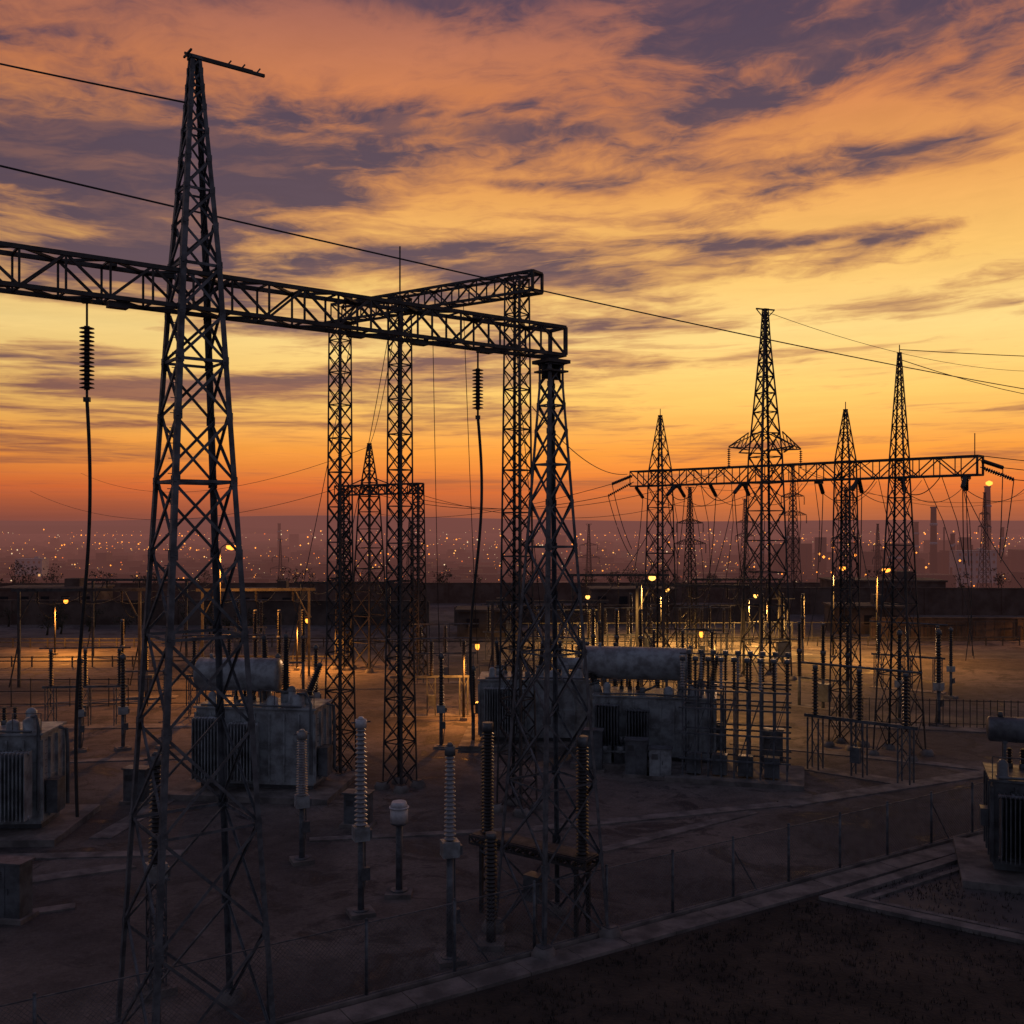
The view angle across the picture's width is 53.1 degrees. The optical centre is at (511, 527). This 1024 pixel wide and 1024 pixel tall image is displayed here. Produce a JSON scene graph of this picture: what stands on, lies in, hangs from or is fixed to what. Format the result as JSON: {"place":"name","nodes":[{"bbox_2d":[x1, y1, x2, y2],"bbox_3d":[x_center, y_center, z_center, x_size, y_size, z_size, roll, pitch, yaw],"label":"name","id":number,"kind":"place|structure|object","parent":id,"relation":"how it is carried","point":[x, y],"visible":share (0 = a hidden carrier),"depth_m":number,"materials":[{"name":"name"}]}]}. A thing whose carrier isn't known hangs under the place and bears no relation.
{"place":"outdoors","nodes":[
{"label":"outdoors","id":0,"kind":"place"},
{"bbox_2d":[0,578,114,599],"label":"control building","id":1,"kind":"structure","parent":0,"point":[6,593],"depth_m":164.28,"materials":[{"name":"grey concrete"}]},
{"bbox_2d":[233,580,306,599],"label":"control building","id":2,"kind":"structure","parent":0,"point":[282,595],"depth_m":166.50,"materials":[{"name":"grey concrete"}]},
{"bbox_2d":[292,582,394,656],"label":"bus gantry","id":3,"kind":"object","parent":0,"point":[299,617],"visible":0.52,"depth_m":109.89,"materials":[{"name":"metal"}]},
{"bbox_2d":[455,597,518,636],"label":"control building","id":4,"kind":"structure","parent":0,"point":[463,614],"depth_m":130.50,"materials":[{"name":"grey concrete"}]},
{"bbox_2d":[0,533,1023,1023],"bbox_3d":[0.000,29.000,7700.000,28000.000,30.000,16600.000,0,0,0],"label":"ground","id":5,"kind":"structure","parent":0,"point":[60,951],"depth_m":48.03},
{"bbox_2d":[0,855,38,925],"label":"control cabinet","id":6,"kind":"object","parent":5,"relation":"on","point":[16,890],"visible":1,"depth_m":36.25,"materials":[{"name":"metal"}]},
{"bbox_2d":[0,707,100,846],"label":"power transformer","id":7,"kind":"object","parent":5,"relation":"on","point":[36,810],"visible":1,"depth_m":46.38,"materials":[{"name":"metal"}]},
{"bbox_2d":[72,658,87,752],"bbox_3d":[-27.000,11.098,64.000,0.844,5.916,0.844,0,0,-19],"label":"post insulator","id":8,"kind":"object","parent":5,"relation":"on","point":[81,714],"visible":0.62,"depth_m":63.90,"materials":[{"name":"ceramic"}]},
{"bbox_2d":[9,588,153,686],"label":"bus gantry","id":9,"kind":"object","parent":5,"relation":"on","point":[20,616],"visible":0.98,"depth_m":89.72,"materials":[{"name":"metal"}]},
{"bbox_2d":[39,647,130,725],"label":"disconnector switch","id":10,"kind":"object","parent":5,"relation":"on","point":[85,669],"visible":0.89,"depth_m":71.91,"materials":[{"name":"metal"}]},
{"bbox_2d":[0,678,209,706],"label":"steel fence","id":11,"kind":"object","parent":5,"relation":"on","point":[70,690],"visible":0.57,"depth_m":79.98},
{"bbox_2d":[114,654,131,750],"bbox_3d":[-24.500,11.016,64.500,0.868,6.083,0.868,0,0,-33],"label":"post insulator","id":12,"kind":"object","parent":5,"relation":"on","point":[123,709],"visible":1,"depth_m":64.39,"materials":[{"name":"ceramic"}]},
{"bbox_2d":[119,764,151,805],"bbox_3d":[-19.000,13.113,52.000,1.500,1.855,1.000,0,0,11],"label":"control cabinet","id":13,"kind":"object","parent":5,"relation":"on","point":[128,776],"visible":0.66,"depth_m":51.70,"materials":[{"name":"metal"}]},
{"bbox_2d":[115,619,178,699],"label":"circuit breaker","id":14,"kind":"object","parent":5,"relation":"on","point":[122,640],"visible":0.3,"depth_m":83.72,"materials":[{"name":"metal"}]},
{"bbox_2d":[135,751,177,1002],"bbox_3d":[-10.700,10.410,30.800,1.000,7.320,1.000,0,0,-34],"label":"voltage transformer","id":15,"kind":"object","parent":5,"relation":"on","point":[154,829],"visible":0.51,"depth_m":30.67,"materials":[{"name":"metal"}]},
{"bbox_2d":[0,655,333,666],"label":"guard rail","id":16,"kind":"object","parent":5,"relation":"on","point":[112,660],"visible":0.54,"depth_m":102.47,"materials":[{"name":"metal"}]},
{"bbox_2d":[102,48,275,1023],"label":"lattice tower","id":17,"kind":"structure","parent":5,"relation":"on","point":[175,481],"depth_m":27.82,"materials":[{"name":"metal"}]},
{"bbox_2d":[0,241,567,358],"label":"gantry beam","id":18,"kind":"structure","parent":17,"relation":"attached to","point":[81,261],"depth_m":29.39,"materials":[{"name":"metal"}]},
{"bbox_2d":[74,299,94,816],"bbox_3d":[-11.044,0.796,26.525,0.482,13.412,0.380,0,0,30],"label":"suspension insulator string","id":19,"kind":"object","parent":18,"relation":"hanging from","point":[86,357],"visible":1,"depth_m":26.46,"materials":[{"name":"ceramic"}]},
{"bbox_2d":[469,347,483,721],"bbox_3d":[-1.147,0.247,33.600,0.405,12.313,0.405,0,0,-45],"label":"suspension insulator string","id":20,"kind":"object","parent":18,"relation":"hanging from","point":[477,380],"visible":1,"depth_m":33.56,"materials":[{"name":"metal"}]},
{"bbox_2d":[0,600,428,624],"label":"perimeter wall","id":21,"kind":"structure","parent":5,"relation":"on","point":[73,609],"depth_m":146.50,"materials":[{"name":"concrete"}]},
{"bbox_2d":[182,634,274,717],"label":"disconnector switch","id":22,"kind":"object","parent":5,"relation":"on","point":[194,653],"visible":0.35,"depth_m":75.70,"materials":[{"name":"metal"}]},
{"bbox_2d":[207,599,268,655],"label":"disconnector switch","id":23,"kind":"object","parent":5,"relation":"on","point":[236,643],"visible":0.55,"depth_m":111.92,"materials":[{"name":"metal"}]},
{"bbox_2d":[196,588,314,675],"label":"bus gantry","id":24,"kind":"object","parent":5,"relation":"on","point":[201,646],"visible":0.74,"depth_m":96.15,"materials":[{"name":"metal"}]},
{"bbox_2d":[168,629,356,804],"bbox_3d":[-13.300,9.775,55.000,8.800,8.550,6.000,0,0,7],"label":"power transformer","id":25,"kind":"object","parent":5,"relation":"on","point":[284,718],"visible":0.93,"depth_m":53.53,"materials":[{"name":"metal"}]},
{"bbox_2d":[252,609,306,691],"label":"circuit breaker","id":26,"kind":"object","parent":5,"relation":"on","point":[279,645],"visible":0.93,"depth_m":87.95,"materials":[{"name":"metal"}]},
{"bbox_2d":[289,729,314,866],"bbox_3d":[-8.780,11.255,42.800,0.900,5.610,0.900,0,0,-23],"label":"post insulator","id":27,"kind":"object","parent":5,"relation":"on","point":[302,800],"visible":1,"depth_m":42.67,"materials":[{"name":"ceramic"}]},
{"bbox_2d":[323,319,356,775],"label":"gantry column","id":28,"kind":"structure","parent":5,"relation":"on","point":[340,767],"depth_m":57.52,"materials":[{"name":"metal"}]},
{"bbox_2d":[330,486,356,670],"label":"gantry column","id":29,"kind":"structure","parent":5,"relation":"on","point":[344,598],"depth_m":100.83,"materials":[{"name":"metal"}]},
{"bbox_2d":[339,788,376,828],"bbox_3d":[-7.200,13.213,48.000,1.500,1.655,1.000,0,0,11],"label":"control cabinet","id":30,"kind":"object","parent":5,"relation":"on","point":[349,807],"visible":0.72,"depth_m":47.72,"materials":[{"name":"metal"}]},
{"bbox_2d":[346,716,375,920],"bbox_3d":[-5.460,10.455,37.000,0.900,7.210,0.900,0,0,-23],"label":"current transformer","id":31,"kind":"object","parent":5,"relation":"on","point":[361,832],"visible":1,"depth_m":36.88,"materials":[{"name":"ceramic"}]},
{"bbox_2d":[346,443,394,672],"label":"transmission tower","id":32,"kind":"structure","parent":5,"relation":"on","point":[369,524],"depth_m":100.17,"materials":[{"name":"metal"}]},
{"bbox_2d":[384,800,412,898],"bbox_3d":[-4.300,12.255,39.000,1.000,3.610,1.000,0,0,0],"label":"surge arrester counter post","id":33,"kind":"object","parent":5,"relation":"on","point":[399,816],"visible":1,"depth_m":38.87,"materials":[{"name":"metal"}]},
{"bbox_2d":[374,246,424,793],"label":"gantry column","id":34,"kind":"structure","parent":5,"relation":"on","point":[398,780],"depth_m":54.92,"materials":[{"name":"metal"}]},
{"bbox_2d":[0,582,819,602],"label":"perimeter wall","id":35,"kind":"structure","parent":5,"relation":"on","point":[455,592],"depth_m":188.77,"materials":[{"name":"concrete"}]},
{"bbox_2d":[404,483,429,679],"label":"gantry column","id":36,"kind":"structure","parent":5,"relation":"on","point":[417,536],"depth_m":94.85,"materials":[{"name":"metal"}]},
{"bbox_2d":[334,482,423,495],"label":"gantry beam","id":37,"kind":"structure","parent":36,"relation":"on","point":[370,488],"depth_m":98.21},
{"bbox_2d":[388,637,474,717],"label":"disconnector switch","id":38,"kind":"object","parent":5,"relation":"on","point":[431,700],"visible":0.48,"depth_m":75.89,"materials":[{"name":"metal"}]},
{"bbox_2d":[434,652,446,748],"bbox_3d":[-4.500,11.012,65.000,0.869,6.092,0.869,0,0,-1],"label":"post insulator","id":39,"kind":"object","parent":5,"relation":"on","point":[441,708],"visible":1,"depth_m":64.89,"materials":[{"name":"ceramic"}]},
{"bbox_2d":[412,623,477,683],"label":"disconnector switch","id":40,"kind":"object","parent":5,"relation":"on","point":[446,670],"visible":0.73,"depth_m":91.88,"materials":[{"name":"metal"}]},
{"bbox_2d":[433,742,466,968],"bbox_3d":[-2.000,10.505,33.000,0.900,7.110,0.900,0,0,-17],"label":"voltage transformer","id":41,"kind":"object","parent":5,"relation":"on","point":[451,847],"visible":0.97,"depth_m":32.89,"materials":[{"name":"ceramic"}]},
{"bbox_2d":[477,831,504,951],"bbox_3d":[-0.700,12.130,34.200,0.900,3.860,0.900,0,0,0],"label":"post insulator","id":42,"kind":"object","parent":5,"relation":"on","point":[491,863],"visible":0.92,"depth_m":34.06,"materials":[{"name":"ceramic"}]},
{"bbox_2d":[0,782,982,1023],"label":"chain link fence","id":43,"kind":"object","parent":5,"relation":"on","point":[35,1015],"visible":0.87,"depth_m":33.59,"materials":[{"name":"metal"}]},
{"bbox_2d":[0,720,1018,913],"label":"cable trench cover","id":44,"kind":"object","parent":5,"relation":"on","point":[115,829],"visible":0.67,"depth_m":49.65,"materials":[{"name":"concrete"}]},
{"bbox_2d":[0,636,1019,647],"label":"guard rail","id":45,"kind":"object","parent":5,"relation":"on","point":[460,641],"visible":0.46,"depth_m":119.92,"materials":[{"name":"metal"}]},
{"bbox_2d":[0,534,1023,587],"bbox_3d":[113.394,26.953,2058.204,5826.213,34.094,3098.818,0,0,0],"label":"distant city","id":46,"kind":"object","parent":5,"relation":"on","point":[191,561],"visible":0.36,"depth_m":1006.16},
{"bbox_2d":[15,556,48,577],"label":"office block","id":47,"kind":"structure","parent":46,"relation":"on","point":[38,562],"depth_m":634.51,"materials":[{"name":"paint"}]},
{"bbox_2d":[949,548,996,587],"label":"office block","id":48,"kind":"structure","parent":46,"relation":"on","point":[958,554],"depth_m":593.28,"materials":[{"name":"paint"}]},
{"bbox_2d":[0,560,1023,634],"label":"distant trees","id":49,"kind":"object","parent":5,"relation":"on","point":[60,622],"visible":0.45,"depth_m":208.90,"materials":[{"name":"green plant"}]},
{"bbox_2d":[492,275,542,817],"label":"gantry column","id":50,"kind":"structure","parent":5,"relation":"on","point":[499,806],"depth_m":50.62,"materials":[{"name":"metal"}]},
{"bbox_2d":[330,269,543,322],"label":"gantry beam","id":51,"kind":"structure","parent":50,"relation":"on","point":[526,274],"depth_m":52.63,"materials":[{"name":"metal"}]},
{"bbox_2d":[458,637,600,751],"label":"power transformer","id":52,"kind":"object","parent":5,"relation":"on","point":[573,712],"visible":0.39,"depth_m":65.34,"materials":[{"name":"metal"}]},
{"bbox_2d":[469,721,600,936],"bbox_3d":[0.727,10.575,36.294,5.061,6.850,0.980,0,0,37],"label":"disconnector switch","id":53,"kind":"object","parent":5,"relation":"on","point":[580,854],"visible":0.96,"depth_m":35.80,"materials":[{"name":"metal"}]},
{"bbox_2d":[486,600,608,685],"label":"bus gantry","id":54,"kind":"object","parent":5,"relation":"on","point":[585,602],"visible":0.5,"depth_m":85.99,"materials":[{"name":"metal"}]},
{"bbox_2d":[481,357,621,959],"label":"gantry column","id":55,"kind":"structure","parent":5,"relation":"on","point":[551,370],"depth_m":35.08,"materials":[{"name":"metal"}]},
{"bbox_2d":[580,727,605,773],"bbox_3d":[4.600,12.812,58.800,1.500,2.455,1.000,0,0,11],"label":"control cabinet","id":56,"kind":"object","parent":5,"relation":"on","point":[598,741],"visible":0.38,"depth_m":58.41,"materials":[{"name":"metal"}]},
{"bbox_2d":[603,735,624,763],"bbox_3d":[6.000,13.140,60.000,4.400,1.780,2.200,0,0,11],"label":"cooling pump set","id":57,"kind":"object","parent":5,"relation":"on","point":[619,754],"visible":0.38,"depth_m":59.44,"materials":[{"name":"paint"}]},
{"bbox_2d":[251,828,982,1023],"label":"fence kerb","id":58,"kind":"structure","parent":5,"relation":"on","point":[301,1015],"depth_m":34.61,"materials":[{"name":"concrete"}]},
{"bbox_2d":[591,608,642,686],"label":"circuit breaker","id":59,"kind":"object","parent":5,"relation":"on","point":[616,630],"visible":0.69,"depth_m":87.85,"materials":[{"name":"metal"}]},
{"bbox_2d":[454,604,785,624],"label":"perimeter wall","id":60,"kind":"structure","parent":5,"relation":"on","point":[622,617],"depth_m":148.21,"materials":[{"name":"concrete"}]},
{"bbox_2d":[622,736,648,778],"bbox_3d":[7.000,12.963,57.600,1.500,2.155,1.000,0,0,11],"label":"control cabinet","id":61,"kind":"object","parent":5,"relation":"on","point":[636,757],"visible":0.98,"depth_m":57.26,"materials":[{"name":"metal"}]},
{"bbox_2d":[570,636,732,771],"bbox_3d":[8.600,10.322,61.500,9.400,7.456,6.200,0,0,11],"label":"power transformer","id":62,"kind":"object","parent":5,"relation":"on","point":[653,714],"visible":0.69,"depth_m":60.31,"materials":[{"name":"metal"}]},
{"bbox_2d":[642,409,676,688],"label":"lattice tower","id":63,"kind":"structure","parent":5,"relation":"on","point":[660,432],"depth_m":75.23,"materials":[{"name":"metal"}]},
{"bbox_2d":[646,745,672,779],"bbox_3d":[8.300,13.162,57.200,1.500,1.755,1.000,0,0,11],"label":"control cabinet","id":64,"kind":"object","parent":5,"relation":"on","point":[660,762],"visible":0.98,"depth_m":56.86,"materials":[{"name":"metal"}]},
{"bbox_2d":[675,487,705,647],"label":"transmission tower","id":65,"kind":"structure","parent":5,"relation":"on","point":[689,519],"depth_m":117.84,"materials":[{"name":"metal"}]},
{"bbox_2d":[366,866,1023,1023],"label":"soil verge","id":66,"kind":"structure","parent":5,"relation":"on","point":[927,992],"depth_m":31.52,"materials":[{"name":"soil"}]},
{"bbox_2d":[673,607,730,660],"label":"disconnector switch","id":67,"kind":"object","parent":5,"relation":"on","point":[700,646],"visible":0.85,"depth_m":107.92,"materials":[{"name":"metal"}]},
{"bbox_2d":[683,605,734,652],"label":"disconnector switch","id":68,"kind":"object","parent":5,"relation":"on","point":[708,644],"visible":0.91,"depth_m":113.91,"materials":[{"name":"metal"}]},
{"bbox_2d":[429,621,1023,642],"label":"steel fence","id":69,"kind":"object","parent":5,"relation":"on","point":[577,623],"visible":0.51,"depth_m":125.51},
{"bbox_2d":[664,649,803,790],"bbox_3d":[12.600,10.550,57.600,7.400,7.080,4.800,0,0,16],"label":"busbar support rack","id":70,"kind":"object","parent":5,"relation":"on","point":[768,772],"visible":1,"depth_m":56.45,"materials":[{"name":"metal"}]},
{"bbox_2d":[727,308,801,681],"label":"transmission tower","id":71,"kind":"structure","parent":5,"relation":"on","point":[765,356],"depth_m":94.72,"materials":[{"name":"metal"}]},
{"bbox_2d":[31,312,1023,519],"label":"power line","id":72,"kind":"object","parent":71,"relation":"attached to","point":[595,466],"visible":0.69,"depth_m":103.62,"materials":[{"name":"metal"}]},
{"bbox_2d":[755,593,808,662],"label":"circuit breaker","id":73,"kind":"object","parent":5,"relation":"on","point":[780,647],"visible":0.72,"depth_m":105.87,"materials":[{"name":"metal"}]},
{"bbox_2d":[778,466,806,586],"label":"transmission tower","id":74,"kind":"structure","parent":5,"relation":"on","point":[793,529],"depth_m":174.78,"materials":[{"name":"metal"}]},
{"bbox_2d":[789,621,855,712],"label":"circuit breaker","id":75,"kind":"object","parent":5,"relation":"on","point":[823,692],"visible":0.84,"depth_m":78.87,"materials":[{"name":"metal"}]},
{"bbox_2d":[821,402,869,750],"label":"lattice tower","id":76,"kind":"structure","parent":5,"relation":"on","point":[838,739],"depth_m":65.34,"materials":[{"name":"metal"}]},
{"bbox_2d":[850,479,921,640],"bbox_3d":[23.704,0.721,65.543,3.262,9.016,39.015,0,0,24],"label":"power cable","id":77,"kind":"object","parent":76,"relation":"attached to","point":[858,482],"visible":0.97,"depth_m":63.95,"materials":[{"name":"metal"}]},
{"bbox_2d":[830,487,860,633],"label":"transmission tower","id":78,"kind":"structure","parent":5,"relation":"on","point":[845,518],"depth_m":134.79,"materials":[{"name":"metal"}]},
{"bbox_2d":[801,661,921,784],"bbox_3d":[19.483,10.936,57.479,6.892,6.235,1.346,0,0,40],"label":"disconnector switch","id":79,"kind":"object","parent":5,"relation":"on","point":[855,754],"visible":1,"depth_m":57.36,"materials":[{"name":"metal"}]},
{"bbox_2d":[822,594,904,633],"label":"control building","id":80,"kind":"structure","parent":5,"relation":"on","point":[867,610],"depth_m":134.18,"materials":[{"name":"brown concrete"}]},
{"bbox_2d":[734,587,1023,614],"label":"perimeter wall","id":81,"kind":"structure","parent":5,"relation":"on","point":[985,601],"depth_m":163.03,"materials":[{"name":"concrete"}]},
{"bbox_2d":[773,527,1023,578],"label":"industrial plant","id":82,"kind":"object","parent":5,"relation":"on","point":[1015,560],"visible":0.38,"depth_m":697.98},
{"bbox_2d":[865,345,933,761],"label":"lattice tower","id":83,"kind":"structure","parent":5,"relation":"on","point":[888,745],"depth_m":62.84,"materials":[{"name":"metal"}]},
{"bbox_2d":[629,433,983,487],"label":"gantry beam","id":84,"kind":"structure","parent":83,"relation":"attached to","point":[860,462],"depth_m":66.86,"materials":[{"name":"metal"}]},
{"bbox_2d":[286,299,973,661],"bbox_3d":[7.971,-1.699,57.718,35.403,19.417,22.070,0,0,-38],"label":"dropper conductor","id":85,"kind":"object","parent":84,"relation":"hanging from","point":[970,621],"visible":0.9,"depth_m":60.04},
{"bbox_2d":[869,620,947,693],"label":"disconnector switch","id":86,"kind":"object","parent":5,"relation":"on","point":[926,657],"visible":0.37,"depth_m":87.93,"materials":[{"name":"metal"}]},
{"bbox_2d":[819,853,1023,944],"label":"bund kerb","id":87,"kind":"structure","parent":5,"relation":"on","point":[841,896],"depth_m":37.74,"materials":[{"name":"concrete"}]},
{"bbox_2d":[832,697,1023,727],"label":"steel fence","id":88,"kind":"object","parent":5,"relation":"on","point":[956,700],"visible":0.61,"depth_m":71.39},
{"bbox_2d":[930,507,937,572],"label":"chimney","id":89,"kind":"object","parent":5,"relation":"on","point":[933,542],"visible":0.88,"depth_m":598.43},
{"bbox_2d":[928,629,948,726],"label":"post insulator","id":90,"kind":"object","parent":5,"relation":"on","point":[938,685],"visible":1,"depth_m":71.87,"materials":[{"name":"ceramic"}]},
{"bbox_2d":[860,867,1023,934],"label":"bund kerb","id":91,"kind":"structure","parent":5,"relation":"on","point":[870,898],"depth_m":38.11,"materials":[{"name":"concrete"}]},
{"bbox_2d":[977,492,991,587],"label":"transmission tower","id":92,"kind":"structure","parent":5,"relation":"on","point":[984,514],"depth_m":259.86,"materials":[{"name":"metal"}]},
{"bbox_2d":[953,711,1023,893],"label":"power transformer","id":93,"kind":"object","parent":5,"relation":"on","point":[992,859],"visible":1,"depth_m":40.76,"materials":[{"name":"metal"}]},
{"bbox_2d":[0,515,1023,531],"bbox_3d":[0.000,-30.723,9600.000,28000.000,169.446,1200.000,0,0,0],"label":"hills","id":94,"kind":"structure","parent":0,"point":[444,524],"depth_m":9760.99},
{"bbox_2d":[0,525,1023,533],"bbox_3d":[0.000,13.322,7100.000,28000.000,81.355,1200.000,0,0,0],"label":"hills","id":95,"kind":"structure","parent":0,"point":[55,529],"depth_m":7202.88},
{"bbox_2d":[0,650,1023,660],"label":"service road","id":96,"kind":"structure","parent":0,"point":[989,654],"depth_m":112.44,"materials":[{"name":"asphalt"}]},
{"bbox_2d":[87,579,208,655],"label":"bus gantry","id":97,"kind":"object","parent":96,"relation":"on","point":[139,582],"visible":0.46,"depth_m":109.89,"materials":[{"name":"metal"}]},
{"bbox_2d":[0,165,1023,388],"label":"power line","id":98,"kind":"object","parent":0,"point":[45,176],"visible":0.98,"depth_m":38.01,"materials":[{"name":"metal"}]},
{"bbox_2d":[0,0,1023,520],"label":"sky","id":99,"kind":"structure","parent":0,"point":[849,169],"materials":[{"name":"orange"}]},
{"bbox_2d":[586,579,677,604],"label":"control building","id":100,"kind":"structure","parent":0,"point":[610,595],"depth_m":168.46,"materials":[{"name":"grey concrete"}]},
{"bbox_2d":[285,834,982,1023],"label":"concrete path","id":101,"kind":"structure","parent":0,"point":[398,1003],"depth_m":34.11,"materials":[{"name":"concrete"}]},
{"bbox_2d":[631,583,749,675],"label":"bus gantry","id":102,"kind":"object","parent":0,"point":[689,592],"visible":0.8,"depth_m":97.76,"materials":[{"name":"metal"}]},
{"bbox_2d":[690,578,784,648],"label":"bus gantry","id":103,"kind":"object","parent":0,"point":[737,580],"visible":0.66,"depth_m":117.89,"materials":[{"name":"metal"}]},
{"bbox_2d":[818,571,947,587],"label":"control building","id":104,"kind":"structure","parent":0,"point":[921,582],"depth_m":167.68,"materials":[{"name":"grey concrete"}]},
{"bbox_2d":[850,863,1023,930],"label":"bund floor","id":105,"kind":"structure","parent":0,"point":[972,904],"depth_m":38.33,"materials":[{"name":"gravel"}]},
{"bbox_2d":[863,713,1023,726],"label":"access road","id":106,"kind":"structure","parent":0,"point":[953,719],"depth_m":74.85,"materials":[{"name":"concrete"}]},
{"bbox_2d":[869,617,1023,639],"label":"perimeter wall","id":107,"kind":"structure","parent":0,"point":[980,627],"depth_m":127.44,"materials":[{"name":"concrete"}]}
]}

